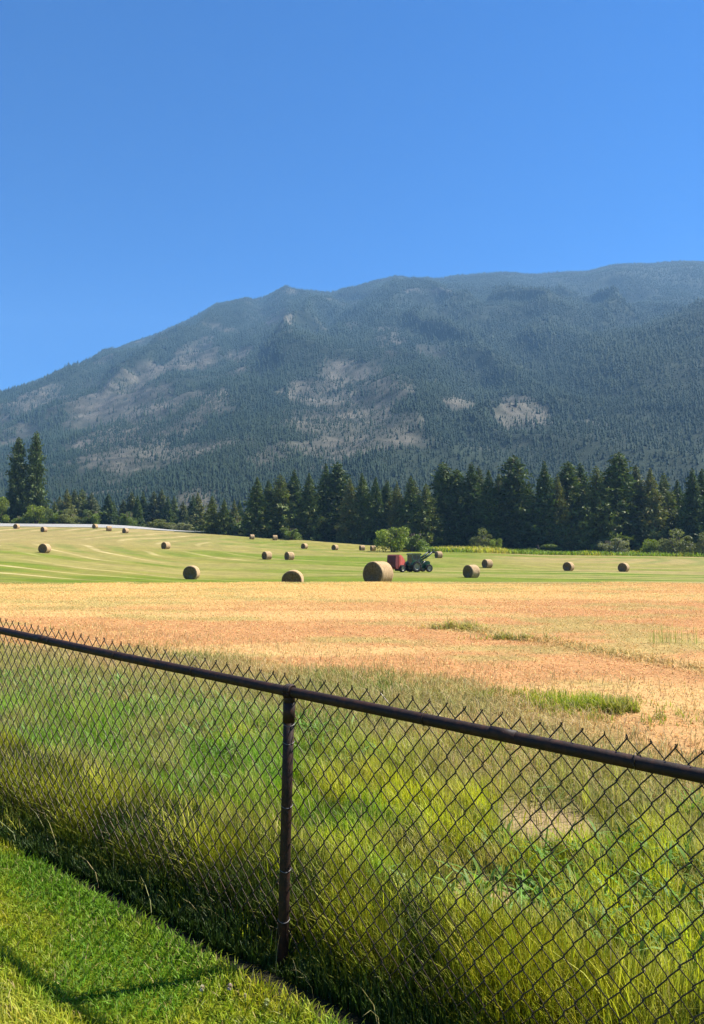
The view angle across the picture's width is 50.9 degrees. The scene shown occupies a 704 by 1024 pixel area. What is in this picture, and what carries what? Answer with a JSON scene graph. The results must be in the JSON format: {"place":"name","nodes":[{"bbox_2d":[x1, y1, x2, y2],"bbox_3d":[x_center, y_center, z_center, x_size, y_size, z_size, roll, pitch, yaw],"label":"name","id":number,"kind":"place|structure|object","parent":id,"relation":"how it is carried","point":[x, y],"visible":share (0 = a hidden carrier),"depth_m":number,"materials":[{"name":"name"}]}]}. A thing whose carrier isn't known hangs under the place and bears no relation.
{"place":"outdoors","nodes":[
{"label":"outdoors","id":0,"kind":"place"},
{"bbox_2d":[0,523,200,531],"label":"gravel road","id":1,"kind":"structure","parent":0,"point":[69,525],"depth_m":245.79,"materials":[{"name":"grey gravel"}]},
{"bbox_2d":[0,836,365,1023],"bbox_3d":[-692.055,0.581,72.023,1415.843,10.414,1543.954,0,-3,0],"label":"lawn","id":2,"kind":"structure","parent":0,"point":[197,1017],"depth_m":3.16,"materials":[{"name":"plant"}]},
{"bbox_2d":[28,526,340,542],"bbox_3d":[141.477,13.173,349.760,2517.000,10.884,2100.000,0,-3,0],"label":"valley floor","id":3,"kind":"structure","parent":0,"point":[214,533],"depth_m":244.75,"materials":[{"name":"green plant"}]},
{"bbox_2d":[0,496,9,521],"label":"leafy tree","id":4,"kind":"object","parent":3,"relation":"on","point":[3,507],"visible":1,"depth_m":255.41,"materials":[{"name":"green plant"}]},
{"bbox_2d":[5,437,29,523],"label":"conifer tree","id":5,"kind":"object","parent":3,"relation":"on","point":[17,485],"visible":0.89,"depth_m":261.22,"materials":[{"name":"green plant"}]},
{"bbox_2d":[9,516,33,523],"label":"shrub","id":6,"kind":"object","parent":3,"relation":"on","point":[20,521],"visible":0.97,"depth_m":253.41,"materials":[{"name":"green plant"}]},
{"bbox_2d":[20,504,47,523],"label":"shrub","id":7,"kind":"object","parent":3,"relation":"on","point":[38,513],"visible":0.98,"depth_m":255.35,"materials":[{"name":"green plant"}]},
{"bbox_2d":[21,431,51,523],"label":"conifer tree","id":8,"kind":"object","parent":3,"relation":"on","point":[35,471],"visible":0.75,"depth_m":263.75,"materials":[{"name":"green plant"}]},
{"bbox_2d":[45,508,62,523],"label":"shrub","id":9,"kind":"object","parent":3,"relation":"on","point":[53,518],"visible":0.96,"depth_m":257.16,"materials":[{"name":"green plant"}]},
{"bbox_2d":[53,490,80,523],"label":"conifer tree","id":10,"kind":"object","parent":3,"relation":"on","point":[66,503],"visible":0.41,"depth_m":303.26,"materials":[{"name":"green plant"}]},
{"bbox_2d":[56,509,80,523],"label":"shrub","id":11,"kind":"object","parent":3,"relation":"on","point":[66,518],"visible":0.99,"depth_m":257.72,"materials":[{"name":"green plant"}]},
{"bbox_2d":[69,489,81,518],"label":"conifer tree","id":12,"kind":"object","parent":3,"relation":"on","point":[74,497],"visible":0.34,"depth_m":329.69,"materials":[{"name":"green plant"}]},
{"bbox_2d":[74,489,87,522],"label":"conifer tree","id":13,"kind":"object","parent":3,"relation":"on","point":[82,496],"visible":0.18,"depth_m":332.71,"materials":[{"name":"green plant"}]},
{"bbox_2d":[78,492,99,523],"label":"conifer tree","id":14,"kind":"object","parent":3,"relation":"on","point":[92,504],"visible":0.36,"depth_m":312.43,"materials":[{"name":"green plant"}]},
{"bbox_2d":[79,509,102,523],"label":"shrub","id":15,"kind":"object","parent":3,"relation":"on","point":[93,519],"visible":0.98,"depth_m":260.94,"materials":[{"name":"green plant"}]},
{"bbox_2d":[97,493,119,524],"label":"conifer tree","id":16,"kind":"object","parent":3,"relation":"on","point":[109,515],"visible":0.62,"depth_m":306.53,"materials":[{"name":"green plant"}]},
{"bbox_2d":[115,499,126,523],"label":"conifer tree","id":17,"kind":"object","parent":3,"relation":"on","point":[121,508],"visible":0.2,"depth_m":313.87,"materials":[{"name":"green plant"}]},
{"bbox_2d":[116,493,135,525],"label":"conifer tree","id":18,"kind":"object","parent":3,"relation":"on","point":[130,503],"visible":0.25,"depth_m":304.39,"materials":[{"name":"green plant"}]},
{"bbox_2d":[118,511,137,525],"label":"shrub","id":19,"kind":"object","parent":3,"relation":"on","point":[127,520],"visible":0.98,"depth_m":261.60,"materials":[{"name":"green plant"}]},
{"bbox_2d":[130,495,144,526],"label":"conifer tree","id":20,"kind":"object","parent":3,"relation":"on","point":[137,511],"visible":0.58,"depth_m":300.42,"materials":[{"name":"green plant"}]},
{"bbox_2d":[140,491,150,527],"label":"conifer tree","id":21,"kind":"object","parent":3,"relation":"on","point":[143,502],"visible":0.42,"depth_m":336.46,"materials":[{"name":"green plant"}]},
{"bbox_2d":[144,491,160,527],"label":"conifer tree","id":22,"kind":"object","parent":3,"relation":"on","point":[152,515],"visible":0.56,"depth_m":336.29,"materials":[{"name":"green plant"}]},
{"bbox_2d":[142,519,176,528],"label":"shrub","id":23,"kind":"object","parent":3,"relation":"on","point":[161,524],"visible":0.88,"depth_m":256.38,"materials":[{"name":"green plant"}]},
{"bbox_2d":[153,489,166,521],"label":"conifer tree","id":24,"kind":"object","parent":3,"relation":"on","point":[162,497],"visible":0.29,"depth_m":338.69,"materials":[{"name":"green plant"}]},
{"bbox_2d":[156,497,174,529],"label":"conifer tree","id":25,"kind":"object","parent":3,"relation":"on","point":[167,515],"visible":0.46,"depth_m":333.57,"materials":[{"name":"green plant"}]},
{"bbox_2d":[166,497,178,523],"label":"conifer tree","id":26,"kind":"object","parent":3,"relation":"on","point":[174,508],"visible":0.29,"depth_m":338.27,"materials":[{"name":"green plant"}]},
{"bbox_2d":[164,523,194,530],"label":"shrub","id":27,"kind":"object","parent":3,"relation":"on","point":[179,526],"visible":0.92,"depth_m":254.22,"materials":[{"name":"green plant"}]},
{"bbox_2d":[175,502,191,530],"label":"conifer tree","id":28,"kind":"object","parent":3,"relation":"on","point":[182,516],"visible":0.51,"depth_m":300.38,"materials":[{"name":"green plant"}]},
{"bbox_2d":[185,495,201,530],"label":"conifer tree","id":29,"kind":"object","parent":3,"relation":"on","point":[191,508],"visible":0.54,"depth_m":316.86,"materials":[{"name":"green plant"}]},
{"bbox_2d":[187,492,205,530],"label":"conifer tree","id":30,"kind":"object","parent":3,"relation":"on","point":[200,508],"visible":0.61,"depth_m":318.41,"materials":[{"name":"green plant"}]},
{"bbox_2d":[229,499,242,534],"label":"conifer tree","id":31,"kind":"object","parent":3,"relation":"on","point":[233,513],"visible":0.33,"depth_m":302.07,"materials":[{"name":"green plant"}]},
{"bbox_2d":[230,517,244,533],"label":"shrub","id":32,"kind":"object","parent":3,"relation":"on","point":[236,524],"visible":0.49,"depth_m":250.92,"materials":[{"name":"green plant"}]},
{"bbox_2d":[234,477,278,537],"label":"conifer tree","id":33,"kind":"object","parent":3,"relation":"on","point":[253,520],"visible":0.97,"depth_m":244.39,"materials":[{"name":"green plant"}]},
{"bbox_2d":[263,480,277,536],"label":"conifer tree","id":34,"kind":"object","parent":3,"relation":"on","point":[267,494],"visible":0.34,"depth_m":249.72,"materials":[{"name":"green plant"}]},
{"bbox_2d":[253,474,301,538],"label":"conifer tree","id":35,"kind":"object","parent":3,"relation":"on","point":[280,509],"visible":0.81,"depth_m":245.60,"materials":[{"name":"green plant"}]},
{"bbox_2d":[284,470,306,529],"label":"conifer tree","id":36,"kind":"object","parent":3,"relation":"on","point":[295,489],"visible":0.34,"depth_m":251.30,"materials":[{"name":"green plant"}]},
{"bbox_2d":[288,473,330,540],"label":"conifer tree","id":37,"kind":"object","parent":3,"relation":"on","point":[308,524],"visible":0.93,"depth_m":245.16,"materials":[{"name":"green plant"}]},
{"bbox_2d":[308,464,341,541],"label":"conifer tree","id":38,"kind":"object","parent":3,"relation":"on","point":[324,490],"visible":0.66,"depth_m":248.04,"materials":[{"name":"green plant"}]},
{"bbox_2d":[323,462,356,541],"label":"conifer tree","id":39,"kind":"object","parent":3,"relation":"on","point":[338,472],"visible":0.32,"depth_m":250.09,"materials":[{"name":"green plant"}]},
{"bbox_2d":[330,478,366,542],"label":"conifer tree","id":40,"kind":"object","parent":3,"relation":"on","point":[347,507],"visible":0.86,"depth_m":242.30,"materials":[{"name":"green plant"}]},
{"bbox_2d":[0,644,703,1023],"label":"tall grass","id":41,"kind":"structure","parent":0,"point":[466,801],"depth_m":5.00,"materials":[{"name":"green plant"}]},
{"bbox_2d":[0,724,703,1023],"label":"fence line grass","id":42,"kind":"structure","parent":0,"point":[124,881],"depth_m":3.34,"materials":[{"name":"green plant"}]},
{"bbox_2d":[0,581,703,1023],"bbox_3d":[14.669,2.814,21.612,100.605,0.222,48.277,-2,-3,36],"label":"stubble field","id":43,"kind":"structure","parent":0,"point":[460,668],"depth_m":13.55,"materials":[{"name":"beige plant"}]},
{"bbox_2d":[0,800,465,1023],"bbox_3d":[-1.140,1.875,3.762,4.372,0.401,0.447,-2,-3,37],"label":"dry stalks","id":44,"kind":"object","parent":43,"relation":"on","point":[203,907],"visible":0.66,"depth_m":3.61,"materials":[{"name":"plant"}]},
{"bbox_2d":[0,618,703,1023],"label":"chain link fence","id":45,"kind":"object","parent":43,"relation":"on","point":[292,694],"visible":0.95,"depth_m":3.15,"materials":[{"name":"metal"}]},
{"bbox_2d":[0,664,703,968],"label":"broadleaf weeds","id":46,"kind":"object","parent":43,"relation":"on","point":[542,852],"visible":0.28,"depth_m":4.45,"materials":[{"name":"green plant"}]},
{"bbox_2d":[413,616,500,630],"bbox_3d":[2.328,2.433,16.364,2.178,0.344,1.287,1,-3,-16],"label":"dry grass clump","id":47,"kind":"object","parent":43,"relation":"on","point":[447,624],"visible":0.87,"depth_m":16.33,"materials":[{"name":"plant"}]},
{"bbox_2d":[351,683,684,708],"bbox_3d":[1.852,2.191,8.906,4.199,0.166,1.670,0,-3,0],"label":"grass clump","id":48,"kind":"object","parent":43,"relation":"on","point":[483,692],"visible":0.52,"depth_m":9.02,"materials":[{"name":"green plant"}]},
{"bbox_2d":[457,630,594,641],"bbox_3d":[3.204,2.397,14.509,3.118,0.240,1.228,0,-3,0],"label":"dry grass clump","id":49,"kind":"object","parent":43,"relation":"on","point":[503,635],"visible":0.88,"depth_m":14.46,"materials":[{"name":"plant"}]},
{"bbox_2d":[463,685,700,726],"bbox_3d":[2.579,2.131,8.404,3.288,0.246,1.570,-1,-3,18],"label":"grass clump","id":50,"kind":"object","parent":43,"relation":"on","point":[577,698],"visible":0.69,"depth_m":8.30,"materials":[{"name":"green plant"}]},
{"bbox_2d":[562,692,699,732],"bbox_3d":[2.977,2.100,8.025,1.655,0.268,1.598,0,-3,0],"label":"grass clump","id":51,"kind":"object","parent":43,"relation":"on","point":[621,704],"visible":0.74,"depth_m":8.11,"materials":[{"name":"green plant"}]},
{"bbox_2d":[0,263,703,514],"bbox_3d":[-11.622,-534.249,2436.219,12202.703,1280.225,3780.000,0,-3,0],"label":"mountain","id":52,"kind":"structure","parent":0,"point":[145,364],"depth_m":1447.90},
{"bbox_2d":[0,260,703,512],"bbox_3d":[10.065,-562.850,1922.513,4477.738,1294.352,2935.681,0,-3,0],"label":"mountain forest","id":53,"kind":"object","parent":52,"relation":"on","point":[629,345],"visible":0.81,"depth_m":1374.06,"materials":[{"name":"green plant"}]},
{"bbox_2d":[0,526,703,584],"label":"hay field","id":54,"kind":"structure","parent":0,"point":[75,555],"depth_m":127.23,"materials":[{"name":"green plant"}]},
{"bbox_2d":[38,544,50,552],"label":"hay bale","id":55,"kind":"object","parent":54,"relation":"on","point":[44,548],"visible":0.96,"depth_m":116.25,"materials":[{"name":"plant"}]},
{"bbox_2d":[183,565,199,578],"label":"hay bale","id":56,"kind":"object","parent":54,"relation":"on","point":[191,572],"visible":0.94,"depth_m":78.16,"materials":[{"name":"plant"}]},
{"bbox_2d":[194,497,222,533],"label":"conifer tree","id":57,"kind":"object","parent":54,"relation":"on","point":[210,515],"visible":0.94,"depth_m":242.90,"materials":[{"name":"green plant"}]},
{"bbox_2d":[212,499,237,534],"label":"conifer tree","id":58,"kind":"object","parent":54,"relation":"on","point":[225,521],"visible":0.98,"depth_m":242.24,"materials":[{"name":"green plant"}]},
{"bbox_2d":[279,527,301,539],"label":"shrub","id":59,"kind":"object","parent":54,"relation":"on","point":[292,534],"visible":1,"depth_m":237.24,"materials":[{"name":"green plant"}]},
{"bbox_2d":[282,570,303,581],"bbox_3d":[-4.545,5.216,56.822,1.617,1.529,1.390,0,-3,3],"label":"hay bale","id":60,"kind":"object","parent":54,"relation":"on","point":[292,576],"visible":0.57,"depth_m":56.19,"materials":[{"name":"plant"}]},
{"bbox_2d":[339,473,379,543],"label":"conifer tree","id":61,"kind":"object","parent":54,"relation":"on","point":[361,496],"visible":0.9,"depth_m":241.26,"materials":[{"name":"green plant"}]},
{"bbox_2d":[363,477,390,544],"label":"conifer tree","id":62,"kind":"object","parent":54,"relation":"on","point":[377,509],"visible":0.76,"depth_m":240.58,"materials":[{"name":"green plant"}]},
{"bbox_2d":[363,561,392,581],"bbox_3d":[1.894,4.440,53.856,1.812,1.723,1.564,-2,-3,38],"label":"hay bale","id":63,"kind":"object","parent":54,"relation":"on","point":[377,571],"visible":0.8,"depth_m":53.30,"materials":[{"name":"plant"}]},
{"bbox_2d":[381,480,392,527],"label":"conifer tree","id":64,"kind":"object","parent":54,"relation":"on","point":[385,491],"visible":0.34,"depth_m":244.41,"materials":[{"name":"green plant"}]},
{"bbox_2d":[373,526,409,551],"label":"willow bush","id":65,"kind":"object","parent":54,"relation":"on","point":[396,541],"visible":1,"depth_m":194.39,"materials":[{"name":"green plant"}]},
{"bbox_2d":[382,482,402,544],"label":"conifer tree","id":66,"kind":"object","parent":54,"relation":"on","point":[393,505],"visible":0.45,"depth_m":239.21,"materials":[{"name":"green plant"}]},
{"bbox_2d":[387,555,405,571],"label":"round baler","id":67,"kind":"object","parent":54,"relation":"on","point":[396,562],"visible":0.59,"depth_m":104.53,"materials":[{"name":"red paint"}]},
{"bbox_2d":[386,476,420,541],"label":"conifer tree","id":68,"kind":"object","parent":54,"relation":"on","point":[407,506],"visible":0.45,"depth_m":236.81,"materials":[{"name":"green plant"}]},
{"bbox_2d":[403,533,429,551],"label":"willow bush","id":69,"kind":"object","parent":54,"relation":"on","point":[412,544],"visible":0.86,"depth_m":198.91,"materials":[{"name":"green plant"}]},
{"bbox_2d":[405,549,435,571],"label":"tractor","id":70,"kind":"object","parent":54,"relation":"on","point":[414,562],"visible":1,"depth_m":106.81,"materials":[{"name":"green paint"}]},
{"bbox_2d":[397,484,459,547],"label":"conifer tree","id":71,"kind":"object","parent":54,"relation":"on","point":[428,516],"visible":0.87,"depth_m":231.87,"materials":[{"name":"green plant"}]},
{"bbox_2d":[428,462,460,546],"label":"conifer tree","id":72,"kind":"object","parent":54,"relation":"on","point":[442,475],"visible":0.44,"depth_m":238.21,"materials":[{"name":"green plant"}]},
{"bbox_2d":[434,469,475,546],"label":"conifer tree","id":73,"kind":"object","parent":54,"relation":"on","point":[457,476],"visible":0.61,"depth_m":235.31,"materials":[{"name":"green plant"}]},
{"bbox_2d":[443,462,482,546],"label":"conifer tree","id":74,"kind":"object","parent":54,"relation":"on","point":[472,486],"visible":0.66,"depth_m":234.02,"materials":[{"name":"green plant"}]},
{"bbox_2d":[463,565,479,577],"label":"hay bale","id":75,"kind":"object","parent":54,"relation":"on","point":[471,571],"visible":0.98,"depth_m":83.30,"materials":[{"name":"plant"}]},
{"bbox_2d":[469,466,484,511],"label":"conifer tree","id":76,"kind":"object","parent":54,"relation":"on","point":[480,476],"visible":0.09,"depth_m":240.28,"materials":[{"name":"green plant"}]},
{"bbox_2d":[469,528,493,547],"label":"shrub","id":77,"kind":"object","parent":54,"relation":"on","point":[478,541],"visible":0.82,"depth_m":212.26,"materials":[{"name":"green plant"}]},
{"bbox_2d":[482,559,492,567],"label":"hay bale","id":78,"kind":"object","parent":54,"relation":"on","point":[487,563],"visible":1,"depth_m":127.22,"materials":[{"name":"plant"}]},
{"bbox_2d":[466,470,509,545],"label":"conifer tree","id":79,"kind":"object","parent":54,"relation":"on","point":[488,511],"visible":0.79,"depth_m":230.58,"materials":[{"name":"green plant"}]},
{"bbox_2d":[488,538,502,547],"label":"shrub","id":80,"kind":"object","parent":54,"relation":"on","point":[495,543],"visible":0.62,"depth_m":210.26,"materials":[{"name":"green plant"}]},
{"bbox_2d":[489,455,544,549],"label":"conifer tree","id":81,"kind":"object","parent":54,"relation":"on","point":[514,494],"visible":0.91,"depth_m":229.69,"materials":[{"name":"green plant"}]},
{"bbox_2d":[524,544,562,550],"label":"shrub","id":82,"kind":"object","parent":54,"relation":"on","point":[547,547],"visible":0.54,"depth_m":221.78,"materials":[{"name":"green plant"}]},
{"bbox_2d":[523,461,571,549],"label":"conifer tree","id":83,"kind":"object","parent":54,"relation":"on","point":[544,491],"visible":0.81,"depth_m":227.92,"materials":[{"name":"green plant"}]},
{"bbox_2d":[403,544,703,556],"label":"reed strip","id":84,"kind":"object","parent":54,"relation":"on","point":[481,549],"visible":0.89,"depth_m":204.84,"materials":[{"name":"green plant"}]},
{"bbox_2d":[538,475,580,550],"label":"conifer tree","id":85,"kind":"object","parent":54,"relation":"on","point":[563,515],"visible":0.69,"depth_m":227.17,"materials":[{"name":"green plant"}]},
{"bbox_2d":[548,461,587,551],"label":"conifer tree","id":86,"kind":"object","parent":54,"relation":"on","point":[568,476],"visible":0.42,"depth_m":231.84,"materials":[{"name":"green plant"}]},
{"bbox_2d":[563,562,573,570],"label":"hay bale","id":87,"kind":"object","parent":54,"relation":"on","point":[568,566],"visible":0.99,"depth_m":122.24,"materials":[{"name":"plant"}]},
{"bbox_2d":[570,463,594,534],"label":"conifer tree","id":88,"kind":"object","parent":54,"relation":"on","point":[582,476],"visible":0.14,"depth_m":235.29,"materials":[{"name":"green plant"}]},
{"bbox_2d":[565,466,641,551],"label":"conifer tree","id":89,"kind":"object","parent":54,"relation":"on","point":[595,511],"visible":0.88,"depth_m":224.90,"materials":[{"name":"green plant"}]},
{"bbox_2d":[597,538,629,552],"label":"shrub","id":90,"kind":"object","parent":54,"relation":"on","point":[616,543],"visible":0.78,"depth_m":210.53,"materials":[{"name":"green plant"}]},
{"bbox_2d":[593,452,651,550],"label":"conifer tree","id":91,"kind":"object","parent":54,"relation":"on","point":[620,480],"visible":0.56,"depth_m":227.55,"materials":[{"name":"green plant"}]},
{"bbox_2d":[618,563,629,571],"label":"hay bale","id":92,"kind":"object","parent":54,"relation":"on","point":[623,567],"visible":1,"depth_m":121.21,"materials":[{"name":"plant"}]},
{"bbox_2d":[620,465,654,551],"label":"conifer tree","id":93,"kind":"object","parent":54,"relation":"on","point":[638,484],"visible":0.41,"depth_m":228.67,"materials":[{"name":"green plant"}]},
{"bbox_2d":[638,539,659,552],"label":"shrub","id":94,"kind":"object","parent":54,"relation":"on","point":[649,545],"visible":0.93,"depth_m":211.45,"materials":[{"name":"green plant"}]},
{"bbox_2d":[623,468,678,551],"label":"conifer tree","id":95,"kind":"object","parent":54,"relation":"on","point":[660,513],"visible":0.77,"depth_m":226.85,"materials":[{"name":"green plant"}]},
{"bbox_2d":[646,473,682,544],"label":"conifer tree","id":96,"kind":"object","parent":54,"relation":"on","point":[671,501],"visible":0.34,"depth_m":231.30,"materials":[{"name":"green plant"}]},
{"bbox_2d":[655,528,698,555],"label":"shrub","id":97,"kind":"object","parent":54,"relation":"on","point":[675,546],"visible":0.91,"depth_m":211.68,"materials":[{"name":"green plant"}]},
{"bbox_2d":[670,480,683,508],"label":"conifer tree","id":98,"kind":"object","parent":54,"relation":"on","point":[679,498],"visible":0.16,"depth_m":235.59,"materials":[{"name":"green plant"}]},
{"bbox_2d":[672,468,703,551],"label":"conifer tree","id":99,"kind":"object","parent":54,"relation":"on","point":[689,515],"visible":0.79,"depth_m":224.49,"materials":[{"name":"green plant"}]},
{"bbox_2d":[689,468,703,545],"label":"conifer tree","id":100,"kind":"object","parent":54,"relation":"on","point":[701,477],"visible":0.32,"depth_m":227.94,"materials":[{"name":"green plant"}]},
{"bbox_2d":[692,531,703,554],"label":"shrub","id":101,"kind":"object","parent":54,"relation":"on","point":[699,547],"visible":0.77,"depth_m":211.08,"materials":[{"name":"green plant"}]},
{"bbox_2d":[0,621,703,840],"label":"drying grass","id":102,"kind":"structure","parent":0,"point":[381,686],"depth_m":8.62,"materials":[{"name":"plant"}]},
{"bbox_2d":[0,0,703,390],"label":"sky","id":103,"kind":"structure","parent":0,"point":[162,162],"materials":[{"name":"blue"}]},
{"bbox_2d":[649,622,668,643],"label":"grass stalks","id":104,"kind":"object","parent":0,"point":[658,636],"depth_m":13.91,"materials":[{"name":"beige plant"}]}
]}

